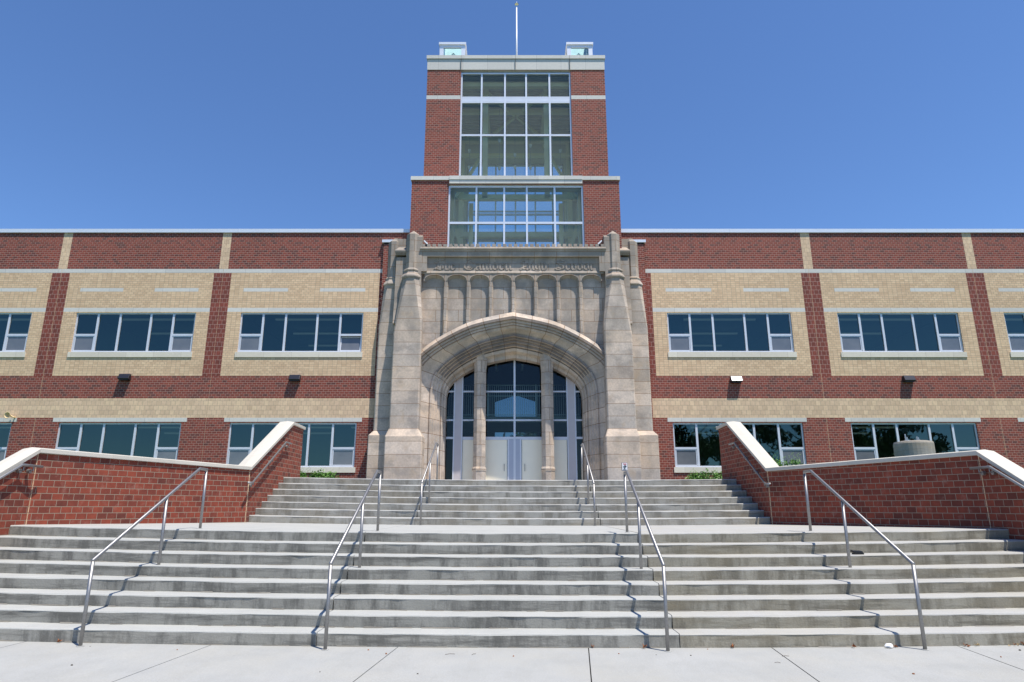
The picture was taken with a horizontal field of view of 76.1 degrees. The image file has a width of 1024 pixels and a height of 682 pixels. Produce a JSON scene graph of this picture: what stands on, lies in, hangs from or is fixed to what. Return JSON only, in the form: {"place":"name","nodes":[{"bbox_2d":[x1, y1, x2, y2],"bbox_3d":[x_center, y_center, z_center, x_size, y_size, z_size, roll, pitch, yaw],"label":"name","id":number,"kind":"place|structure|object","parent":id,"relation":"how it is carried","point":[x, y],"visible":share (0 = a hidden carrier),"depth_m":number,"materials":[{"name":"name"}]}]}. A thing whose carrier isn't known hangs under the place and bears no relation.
{"place":"outdoors","nodes":[
{"label":"outdoors","id":0,"kind":"place"},
{"bbox_2d":[0,641,1023,681],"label":"sidewalk","id":1,"kind":"structure","parent":0,"point":[21,661],"depth_m":6.86,"materials":[{"name":"concrete"}]},
{"bbox_2d":[0,522,402,646],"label":"steps","id":2,"kind":"structure","parent":1,"relation":"on","point":[255,583],"depth_m":8.87,"materials":[{"name":"concrete"}]},
{"bbox_2d":[76,467,207,646],"bbox_3d":[-5.033,2.832,9.211,0.084,2.206,2.955,0,-14,-2],"label":"handrail","id":3,"kind":"object","parent":2,"relation":"on","point":[102,552],"visible":0.87,"depth_m":8.98,"materials":[{"name":"silver metal"}]},
{"bbox_2d":[249,477,427,524],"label":"steps","id":4,"kind":"structure","parent":2,"relation":"on","point":[314,500],"depth_m":15.56,"materials":[{"name":"concrete"}]},
{"bbox_2d":[316,525,679,649],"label":"steps","id":5,"kind":"structure","parent":1,"relation":"on","point":[489,586],"depth_m":8.85,"materials":[{"name":"concrete"}]},
{"bbox_2d":[322,470,381,650],"bbox_3d":[-2.171,2.869,9.202,0.084,2.206,2.954,0,-14,-1],"label":"handrail","id":6,"kind":"object","parent":5,"relation":"on","point":[361,504],"visible":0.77,"depth_m":8.96,"materials":[{"name":"silver metal"}]},
{"bbox_2d":[415,479,599,525],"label":"steps","id":7,"kind":"structure","parent":5,"relation":"on","point":[518,502],"depth_m":15.55,"materials":[{"name":"concrete"}]},
{"bbox_2d":[419,442,438,524],"bbox_3d":[-1.969,3.360,15.707,0.084,2.027,2.744,0,-14,1],"label":"handrail","id":8,"kind":"object","parent":7,"relation":"on","point":[429,462],"visible":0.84,"depth_m":15.55,"materials":[{"name":"silver metal"}]},
{"bbox_2d":[581,443,595,525],"bbox_3d":[1.816,3.374,15.703,0.084,2.027,2.744,0,-14,1],"label":"handrail","id":9,"kind":"object","parent":7,"relation":"on","point":[588,465],"visible":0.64,"depth_m":15.56,"materials":[{"name":"silver metal"}]},
{"bbox_2d":[623,471,671,651],"bbox_3d":[1.836,2.885,9.198,0.084,2.206,2.955,0,-14,1],"label":"handrail","id":10,"kind":"object","parent":5,"relation":"on","point":[639,505],"visible":0.85,"depth_m":8.91,"materials":[{"name":"silver metal"}]},
{"bbox_2d":[606,524,1023,649],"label":"steps","id":11,"kind":"structure","parent":1,"relation":"on","point":[758,586],"depth_m":8.86,"materials":[{"name":"concrete"}]},
{"bbox_2d":[589,479,770,525],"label":"steps","id":12,"kind":"structure","parent":11,"relation":"on","point":[701,502],"depth_m":15.55,"materials":[{"name":"concrete"}]},
{"bbox_2d":[803,470,928,650],"bbox_3d":[4.813,2.869,9.202,0.084,2.206,2.955,0,-14,2],"label":"handrail","id":13,"kind":"object","parent":11,"relation":"on","point":[899,551],"visible":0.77,"depth_m":8.97,"materials":[{"name":"silver metal"}]},
{"bbox_2d":[884,643,892,647],"bbox_3d":[4.420,3.571,7.664,0.097,0.050,0.063,0,-14,0],"label":"crumpled paper","id":14,"kind":"object","parent":1,"relation":"on","point":[889,645],"visible":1,"depth_m":7.65,"materials":[{"name":"white paper"}]},
{"bbox_2d":[0,0,1023,246],"label":"sky","id":15,"kind":"structure","parent":0,"point":[115,114],"materials":[{"name":"blue"}]},
{"bbox_2d":[850,550,863,553],"bbox_3d":[5.124,3.136,9.706,0.163,0.058,0.087,2,-14,-7],"label":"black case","id":16,"kind":"object","parent":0,"point":[857,552],"visible":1,"depth_m":9.67,"materials":[{"name":"black plastic"}]},
{"label":"ground","id":17,"kind":"structure","parent":0,"visible":0},
{"bbox_2d":[0,421,305,535],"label":"garden wall","id":18,"kind":"structure","parent":17,"relation":"on","point":[68,487],"depth_m":12.28,"materials":[{"name":"brick"}]},
{"bbox_2d":[0,463,43,478],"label":"wall handrail","id":19,"kind":"object","parent":18,"relation":"attached to","point":[18,470],"depth_m":10.51,"materials":[{"name":"silver metal"}]},
{"bbox_2d":[247,441,291,486],"bbox_3d":[-5.779,2.907,15.620,0.109,1.188,2.610,0,-14,0],"label":"wall handrail","id":20,"kind":"object","parent":18,"relation":"attached to","point":[267,464],"depth_m":15.46,"materials":[{"name":"silver metal"}]},
{"bbox_2d":[0,42,1023,532],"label":"school building","id":21,"kind":"structure","parent":17,"relation":"on","point":[400,352],"depth_m":29.38,"materials":[{"name":"red brick"}]},
{"bbox_2d":[0,418,16,460],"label":"window","id":22,"kind":"structure","parent":21,"relation":"in","point":[3,450],"depth_m":28.21,"materials":[{"name":"white glass"}]},
{"bbox_2d":[4,412,15,417],"bbox_3d":[-21.596,3.208,28.112,0.288,0.280,0.330,0,-14,0],"label":"horn speaker","id":23,"kind":"object","parent":21,"relation":"attached to","point":[7,415],"visible":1,"depth_m":28.02},
{"bbox_2d":[0,313,31,356],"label":"window","id":24,"kind":"structure","parent":21,"relation":"in","point":[14,345],"depth_m":29.16,"materials":[{"name":"white glass"}]},
{"bbox_2d":[53,418,186,459],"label":"window","id":25,"kind":"structure","parent":21,"relation":"in","point":[159,452],"depth_m":28.21,"materials":[{"name":"white glass"}]},
{"bbox_2d":[117,374,131,379],"bbox_3d":[-16.950,1.574,28.583,0.470,0.280,0.223,0,-14,0],"label":"wall light","id":26,"kind":"object","parent":21,"relation":"attached to","point":[124,376],"visible":1,"depth_m":28.51,"materials":[{"name":"brown metal"}]},
{"bbox_2d":[67,313,195,356],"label":"window","id":27,"kind":"structure","parent":21,"relation":"in","point":[83,345],"depth_m":29.14,"materials":[{"name":"white metal"}]},
{"bbox_2d":[224,418,361,472],"bbox_3d":[-9.455,4.459,28.020,5.950,2.330,0.180,0,-14,0],"label":"window","id":28,"kind":"structure","parent":21,"relation":"in","point":[342,459],"depth_m":27.99,"materials":[{"name":"white metal"}]},
{"bbox_2d":[288,375,300,380],"bbox_3d":[-9.500,1.613,28.573,0.470,0.280,0.223,0,-14,0],"label":"wall light","id":29,"kind":"object","parent":21,"relation":"attached to","point":[294,378],"visible":1,"depth_m":28.50,"materials":[{"name":"brown metal"}]},
{"bbox_2d":[235,313,363,356],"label":"window","id":30,"kind":"structure","parent":21,"relation":"in","point":[249,345],"depth_m":29.14,"materials":[{"name":"white glass"}]},
{"bbox_2d":[462,439,472,479],"bbox_3d":[-1.703,5.440,28.753,0.999,2.239,0.106,0,-14,0],"label":"door","id":31,"kind":"structure","parent":21,"relation":"in","point":[467,449],"depth_m":28.78,"materials":[{"name":"paint"}]},
{"bbox_2d":[485,439,506,479],"bbox_3d":[-0.713,5.435,28.736,1.009,2.239,0.142,0,-14,0],"label":"door","id":32,"kind":"structure","parent":21,"relation":"in","point":[496,449],"depth_m":28.78,"materials":[{"name":"paint"}]},
{"bbox_2d":[459,73,572,175],"bbox_3d":[0.188,-10.445,31.835,5.425,5.960,0.123,0,-14,0],"label":"tower upper window","id":33,"kind":"structure","parent":21,"relation":"in","point":[481,100],"depth_m":32.11,"materials":[{"name":"white metal"}]},
{"bbox_2d":[447,186,584,246],"bbox_3d":[0.180,-5.506,30.198,6.270,3.580,0.123,0,-14,0],"label":"tower lower window","id":34,"kind":"structure","parent":21,"relation":"in","point":[475,223],"depth_m":30.20,"materials":[{"name":"white metal"}]},
{"bbox_2d":[467,165,564,245],"bbox_3d":[0.200,-6.512,37.521,5.580,7.940,0.123,0,-14,0],"label":"tower rear window","id":35,"kind":"structure","parent":21,"relation":"in","point":[495,214],"depth_m":37.67,"materials":[{"name":"white metal"}]},
{"bbox_2d":[515,2,518,54],"bbox_3d":[0.250,-15.903,35.000,0.220,5.400,0.220,0,-14,0],"label":"flagpole","id":36,"kind":"object","parent":21,"relation":"on","point":[516,4],"visible":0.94,"depth_m":35.21,"materials":[{"name":"white metal"}]},
{"bbox_2d":[522,439,541,479],"bbox_3d":[0.930,5.435,28.736,1.004,2.239,0.142,0,-14,0],"label":"door","id":37,"kind":"structure","parent":21,"relation":"in","point":[531,448],"depth_m":28.78,"materials":[{"name":"paint"}]},
{"bbox_2d":[554,439,567,479],"bbox_3d":[1.930,5.440,28.753,1.024,2.239,0.106,0,-14,0],"label":"door","id":38,"kind":"structure","parent":21,"relation":"in","point":[560,445],"depth_m":28.78,"materials":[{"name":"paint"}]},
{"bbox_2d":[621,463,627,470],"bbox_3d":[1.862,2.078,10.808,0.100,0.135,0.026,0,-14,0],"label":"sign","id":39,"kind":"object","parent":21,"relation":"attached to","point":[624,466],"visible":1,"depth_m":10.80,"materials":[{"name":"white metal"}]},
{"bbox_2d":[667,313,796,356],"bbox_3d":[9.755,-0.265,29.222,5.690,2.060,0.180,0,-14,0],"label":"window","id":40,"kind":"structure","parent":21,"relation":"in","point":[680,345],"depth_m":29.14,"materials":[{"name":"white glass"}]},
{"bbox_2d":[730,376,742,382],"bbox_3d":[9.800,1.680,28.552,0.470,0.280,0.229,0,-14,0],"label":"wall light","id":41,"kind":"object","parent":21,"relation":"attached to","point":[735,379],"visible":1,"depth_m":28.49,"materials":[{"name":"white metal"}]},
{"bbox_2d":[668,418,806,472],"bbox_3d":[9.725,4.459,28.020,6.010,2.330,0.180,0,-14,0],"label":"window","id":42,"kind":"structure","parent":21,"relation":"in","point":[687,459],"depth_m":27.99,"materials":[{"name":"white glass"}]},
{"bbox_2d":[837,313,966,356],"bbox_3d":[17.350,-0.265,29.222,5.560,2.060,0.180,0,-14,0],"label":"window","id":43,"kind":"structure","parent":21,"relation":"in","point":[852,345],"depth_m":29.14,"materials":[{"name":"white metal"}]},
{"bbox_2d":[902,376,915,381],"bbox_3d":[17.350,1.651,28.563,0.470,0.280,0.223,0,-14,0],"label":"wall light","id":44,"kind":"object","parent":21,"relation":"attached to","point":[908,379],"visible":1,"depth_m":28.48,"materials":[{"name":"brown metal"}]},
{"bbox_2d":[845,418,980,459],"bbox_3d":[17.310,4.459,28.020,5.860,2.330,0.180,0,-14,0],"label":"window","id":45,"kind":"structure","parent":21,"relation":"in","point":[860,453],"depth_m":28.21,"materials":[{"name":"white glass"}]},
{"bbox_2d":[1004,313,1023,356],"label":"window","id":46,"kind":"structure","parent":21,"relation":"in","point":[1016,341],"depth_m":29.17,"materials":[{"name":"white glass"}]},
{"bbox_2d":[716,421,1023,539],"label":"garden wall","id":47,"kind":"structure","parent":17,"relation":"on","point":[950,490],"depth_m":12.24,"materials":[{"name":"brick"}]},
{"bbox_2d":[728,442,770,487],"bbox_3d":[5.668,2.928,15.610,0.109,1.182,2.500,0,-14,0],"label":"wall handrail","id":48,"kind":"object","parent":47,"relation":"attached to","point":[754,469],"depth_m":15.43,"materials":[{"name":"silver metal"}]},
{"bbox_2d":[969,466,1023,488],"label":"wall handrail","id":49,"kind":"object","parent":47,"relation":"attached to","point":[993,471],"depth_m":10.57,"materials":[{"name":"silver metal"}]},
{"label":"lawn","id":50,"kind":"structure","parent":0,"visible":0},
{"bbox_2d":[685,468,721,478],"bbox_3d":[7.148,5.103,24.099,1.643,0.876,0.779,0,-14,0],"label":"shrub","id":51,"kind":"object","parent":50,"relation":"on","point":[697,476],"visible":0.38,"depth_m":24.00,"materials":[{"name":"green plant"}]},
{"bbox_2d":[772,452,802,465],"bbox_3d":[9.586,4.530,22.789,1.405,1.288,0.764,0,-14,0],"label":"shrub","id":52,"kind":"object","parent":50,"relation":"on","point":[786,462],"visible":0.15,"depth_m":22.83,"materials":[{"name":"green plant"}]},
{"bbox_2d":[893,434,935,456],"bbox_3d":[8.830,2.571,14.308,0.780,1.090,0.780,0,-14,0],"label":"pole base","id":53,"kind":"object","parent":50,"relation":"on","point":[908,447],"visible":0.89,"depth_m":14.06,"materials":[{"name":"concrete"}]},
{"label":"lawn","id":54,"kind":"structure","parent":0,"visible":0},
{"bbox_2d":[300,468,339,477],"bbox_3d":[-7.310,5.086,24.088,1.879,0.981,0.818,0,-14,0],"label":"shrub","id":55,"kind":"object","parent":54,"relation":"on","point":[318,475],"visible":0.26,"depth_m":24.07,"materials":[{"name":"green plant"}]}
]}

